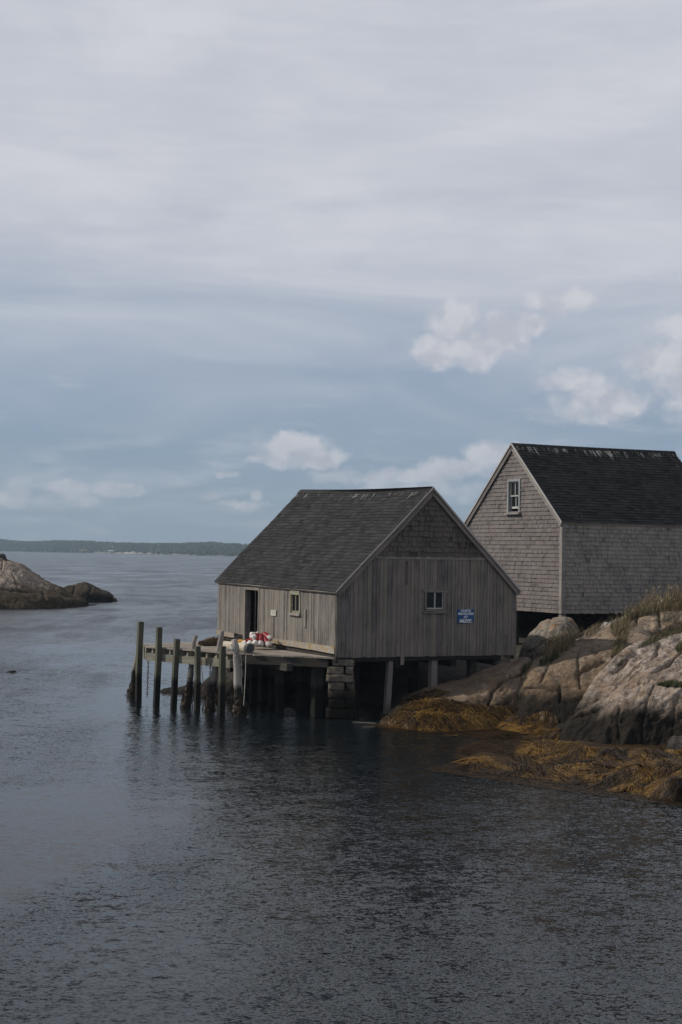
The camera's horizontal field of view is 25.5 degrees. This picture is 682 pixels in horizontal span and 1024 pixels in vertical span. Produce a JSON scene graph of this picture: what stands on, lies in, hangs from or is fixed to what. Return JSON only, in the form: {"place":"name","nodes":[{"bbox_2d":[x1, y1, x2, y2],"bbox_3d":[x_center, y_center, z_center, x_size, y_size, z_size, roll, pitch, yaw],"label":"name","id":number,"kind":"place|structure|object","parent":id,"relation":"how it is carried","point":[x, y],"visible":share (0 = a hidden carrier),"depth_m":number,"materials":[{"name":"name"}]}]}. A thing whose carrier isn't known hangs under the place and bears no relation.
{"place":"outdoors","nodes":[
{"label":"outdoors","id":0,"kind":"place"},
{"bbox_2d":[1,544,234,555],"bbox_3d":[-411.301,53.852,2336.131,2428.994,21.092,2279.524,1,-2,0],"label":"hills","id":1,"kind":"structure","parent":0,"point":[93,552],"depth_m":2176.23,"materials":[{"name":"green plant"}]},
{"bbox_2d":[0,539,248,555],"bbox_3d":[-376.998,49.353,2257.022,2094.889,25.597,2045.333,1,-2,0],"label":"forest","id":2,"kind":"object","parent":1,"relation":"on","point":[210,548],"visible":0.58,"depth_m":2133.65,"materials":[{"name":"plant"}]},
{"bbox_2d":[4,551,236,556],"bbox_3d":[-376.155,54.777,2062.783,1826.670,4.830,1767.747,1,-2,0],"label":"shore","id":3,"kind":"structure","parent":0,"point":[139,553],"depth_m":1915.66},
{"bbox_2d":[0,551,681,1023],"bbox_3d":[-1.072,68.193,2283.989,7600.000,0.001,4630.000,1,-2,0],"label":"water","id":4,"kind":"structure","parent":0,"point":[166,863],"depth_m":25.00,"materials":[{"name":"black liquid"}]},
{"bbox_2d":[0,558,97,608],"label":"rocky islet","id":5,"kind":"object","parent":4,"relation":"in","point":[22,586],"visible":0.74,"depth_m":133.15,"materials":[{"name":"stone"}]},
{"bbox_2d":[0,554,6,560],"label":"perched block","id":6,"kind":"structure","parent":5,"relation":"on","point":[3,557],"depth_m":142.50,"materials":[{"name":"grey stone"}]},
{"bbox_2d":[64,582,117,601],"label":"islet","id":7,"kind":"object","parent":4,"relation":"in","point":[89,592],"visible":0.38,"depth_m":147.96,"materials":[{"name":"grey stone"}]},
{"bbox_2d":[126,653,135,695],"bbox_3d":[-7.311,5.889,53.053,0.504,1.966,0.558,2,-2,-45],"label":"leaning pole","id":8,"kind":"object","parent":4,"relation":"in","point":[130,691],"visible":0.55,"depth_m":52.93,"materials":[{"name":"wood"}]},
{"bbox_2d":[160,681,201,693],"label":"skerry","id":9,"kind":"structure","parent":4,"relation":"in","point":[180,690],"depth_m":54.30,"materials":[{"name":"stone"}]},
{"bbox_2d":[179,635,197,707],"bbox_3d":[-5.030,5.505,49.320,0.639,2.970,0.485,1,-2,0],"label":"leaning pole","id":10,"kind":"object","parent":4,"relation":"in","point":[187,701],"visible":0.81,"depth_m":49.23,"materials":[{"name":"wood"}]},
{"bbox_2d":[202,631,223,710],"bbox_3d":[-4.181,5.432,48.452,0.657,3.223,0.580,2,-2,-39],"label":"leaning pole","id":11,"kind":"object","parent":4,"relation":"in","point":[210,703],"visible":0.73,"depth_m":48.34,"materials":[{"name":"wood"}]},
{"bbox_2d":[231,639,250,715],"bbox_3d":[-3.087,5.458,46.977,0.722,3.000,0.579,1,-2,0],"label":"wooden piling","id":12,"kind":"object","parent":4,"relation":"in","point":[240,708],"visible":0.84,"depth_m":46.88,"materials":[{"name":"grey wood"}]},
{"bbox_2d":[226,644,241,686],"bbox_3d":[-3.331,4.890,46.950,0.447,1.534,0.329,2,-2,-39],"label":"lashing rope","id":13,"kind":"object","parent":12,"relation":"attached to","point":[232,648],"visible":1,"depth_m":46.92,"materials":[{"name":"grey fabric"}]},
{"bbox_2d":[243,655,245,704],"bbox_3d":[-2.987,5.225,46.771,0.068,1.551,0.024,1,-2,0],"label":"hanging rope","id":14,"kind":"object","parent":12,"relation":"hanging from","point":[245,678],"visible":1,"depth_m":46.77,"materials":[{"name":"grey fabric"}]},
{"bbox_2d":[201,664,327,697],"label":"pilings","id":15,"kind":"object","parent":4,"relation":"in","point":[289,683],"visible":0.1,"depth_m":53.25,"materials":[{"name":"wood"}]},
{"bbox_2d":[325,659,356,718],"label":"stone pier","id":16,"kind":"structure","parent":4,"relation":"in","point":[341,684],"depth_m":46.50,"materials":[{"name":"grey stone"}]},
{"bbox_2d":[0,0,681,543],"label":"sky","id":17,"kind":"structure","parent":0,"point":[255,254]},
{"bbox_2d":[287,613,623,728],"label":"rocky ground","id":18,"kind":"structure","parent":0,"point":[371,682],"depth_m":53.37,"materials":[{"name":"stone"}]},
{"bbox_2d":[135,621,333,716],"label":"wharf","id":19,"kind":"structure","parent":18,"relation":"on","point":[277,662],"depth_m":48.39,"materials":[{"name":"grey wood"}]},
{"bbox_2d":[146,660,148,696],"bbox_3d":[-6.468,5.546,50.464,0.068,1.346,0.069,-1,-2,43],"label":"chain","id":20,"kind":"object","parent":19,"relation":"hanging from","point":[147,678],"visible":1,"depth_m":50.45,"materials":[{"name":"metal"}]},
{"bbox_2d":[201,659,209,698],"bbox_3d":[-4.340,5.320,48.063,0.052,1.234,0.526,2,-2,-39],"label":"hanging rope","id":21,"kind":"object","parent":19,"relation":"hanging from","point":[202,678],"visible":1,"depth_m":48.13,"materials":[{"name":"fabric"}]},
{"bbox_2d":[198,637,229,645],"bbox_3d":[-4.313,4.447,51.484,1.493,0.395,0.352,2,-2,-43],"label":"net bundle","id":22,"kind":"object","parent":19,"relation":"on","point":[211,641],"visible":0.62,"depth_m":51.26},
{"bbox_2d":[223,641,253,652],"bbox_3d":[-3.333,4.328,48.447,0.312,0.312,1.879,2,-2,-30],"label":"log fender","id":23,"kind":"object","parent":19,"relation":"on","point":[246,647],"visible":0.78,"depth_m":47.83,"materials":[{"name":"beige wood"}]},
{"bbox_2d":[250,633,260,639],"bbox_3d":[-2.728,4.101,49.681,0.522,0.209,0.212,-15,7,-32],"label":"lobster buoy","id":24,"kind":"object","parent":19,"relation":"on","point":[253,637],"visible":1,"depth_m":49.53,"materials":[{"name":"red paint"}]},
{"bbox_2d":[252,635,259,646],"bbox_3d":[-2.736,4.188,49.586,0.212,0.209,0.522,0,43,38],"label":"lobster buoy","id":25,"kind":"object","parent":19,"relation":"on","point":[255,642],"visible":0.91,"depth_m":49.43,"materials":[{"name":"red paint"}]},
{"bbox_2d":[258,632,263,646],"bbox_3d":[-2.630,4.182,49.589,0.212,0.522,0.209,1,-36,4],"label":"lobster buoy","id":26,"kind":"object","parent":19,"relation":"on","point":[261,642],"visible":1,"depth_m":49.46,"materials":[{"name":"red paint"}]},
{"bbox_2d":[261,631,272,641],"bbox_3d":[-2.469,4.078,49.735,0.522,0.209,0.212,35,20,34],"label":"lobster buoy","id":27,"kind":"object","parent":19,"relation":"on","point":[268,636],"visible":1,"depth_m":49.61,"materials":[{"name":"red paint"}]},
{"bbox_2d":[263,636,271,647],"bbox_3d":[-2.473,4.226,49.574,0.212,0.209,0.522,2,41,-45],"label":"lobster buoy","id":28,"kind":"object","parent":19,"relation":"on","point":[267,643],"visible":1,"depth_m":49.45,"materials":[{"name":"red paint"}]},
{"bbox_2d":[214,486,521,713],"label":"plank shed","id":29,"kind":"structure","parent":18,"relation":"on","point":[390,579],"depth_m":48.71,"materials":[{"name":"grey wood"}]},
{"bbox_2d":[288,590,300,615],"bbox_3d":[-1.492,2.960,48.976,0.118,0.801,0.800,2,-2,-29],"label":"window","id":30,"kind":"structure","parent":29,"relation":"in","point":[295,597],"depth_m":48.99,"materials":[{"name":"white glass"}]},
{"bbox_2d":[423,590,447,612],"bbox_3d":[3.011,2.864,48.208,0.935,0.752,0.120,2,-2,-29],"label":"window","id":31,"kind":"structure","parent":29,"relation":"in","point":[432,600],"depth_m":48.24,"materials":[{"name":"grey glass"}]},
{"bbox_2d":[457,609,473,623],"bbox_3d":[4.028,3.376,48.738,0.635,0.460,0.018,2,-2,-29],"label":"sign","id":32,"kind":"object","parent":29,"relation":"attached to","point":[465,616],"visible":1,"depth_m":48.73,"materials":[{"name":"blue metal"}]},
{"bbox_2d":[378,657,531,730],"bbox_3d":[3.838,7.032,47.291,4.572,4.876,8.066,0,-2,18],"label":"rock slab","id":33,"kind":"object","parent":18,"relation":"on","point":[498,684],"visible":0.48,"depth_m":46.23,"materials":[{"name":"stone"}]},
{"bbox_2d":[518,617,579,660],"bbox_3d":[7.268,5.290,53.102,2.612,3.254,3.112,1,-2,0],"label":"boulder","id":34,"kind":"object","parent":18,"relation":"on","point":[533,645],"visible":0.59,"depth_m":52.04,"materials":[{"name":"grey stone"}]},
{"bbox_2d":[462,726,681,801],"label":"seaweed bed","id":35,"kind":"object","parent":18,"relation":"on","point":[598,745],"visible":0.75,"depth_m":37.34,"materials":[{"name":"brown plant"}]},
{"bbox_2d":[365,688,681,805],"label":"seaweed","id":36,"kind":"object","parent":35,"relation":"on","point":[667,790],"visible":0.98,"depth_m":36.79,"materials":[{"name":"brown plant"}]},
{"bbox_2d":[665,735,681,752],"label":"shore rock","id":37,"kind":"object","parent":35,"relation":"on","point":[674,742],"visible":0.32,"depth_m":37.09,"materials":[{"name":"grey stone"}]},
{"bbox_2d":[464,443,681,644],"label":"shingled house","id":38,"kind":"structure","parent":18,"relation":"on","point":[559,531],"depth_m":60.15,"materials":[{"name":"grey wood"}]},
{"bbox_2d":[504,479,520,514],"bbox_3d":[6.997,-0.615,60.858,0.280,1.430,0.980,2,-2,-29],"label":"window","id":39,"kind":"structure","parent":38,"relation":"in","point":[513,487],"depth_m":61.00,"materials":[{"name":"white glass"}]},
{"bbox_2d":[517,622,651,722],"bbox_3d":[7.956,6.087,48.939,4.447,5.085,9.378,1,-2,11],"label":"rock block","id":40,"kind":"object","parent":18,"relation":"on","point":[557,687],"visible":0.45,"depth_m":46.11,"materials":[{"name":"grey stone"}]},
{"bbox_2d":[520,582,681,687],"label":"grass","id":41,"kind":"structure","parent":18,"relation":"on","point":[671,603],"depth_m":49.72,"materials":[{"name":"green plant"}]},
{"bbox_2d":[552,633,681,745],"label":"granite slab","id":42,"kind":"structure","parent":18,"relation":"on","point":[627,701],"depth_m":40.12,"materials":[{"name":"grey stone"}]},
{"bbox_2d":[625,608,681,636],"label":"lichen rock","id":43,"kind":"object","parent":18,"relation":"on","point":[651,624],"visible":0.21,"depth_m":50.07,"materials":[{"name":"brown stone"}]}
]}

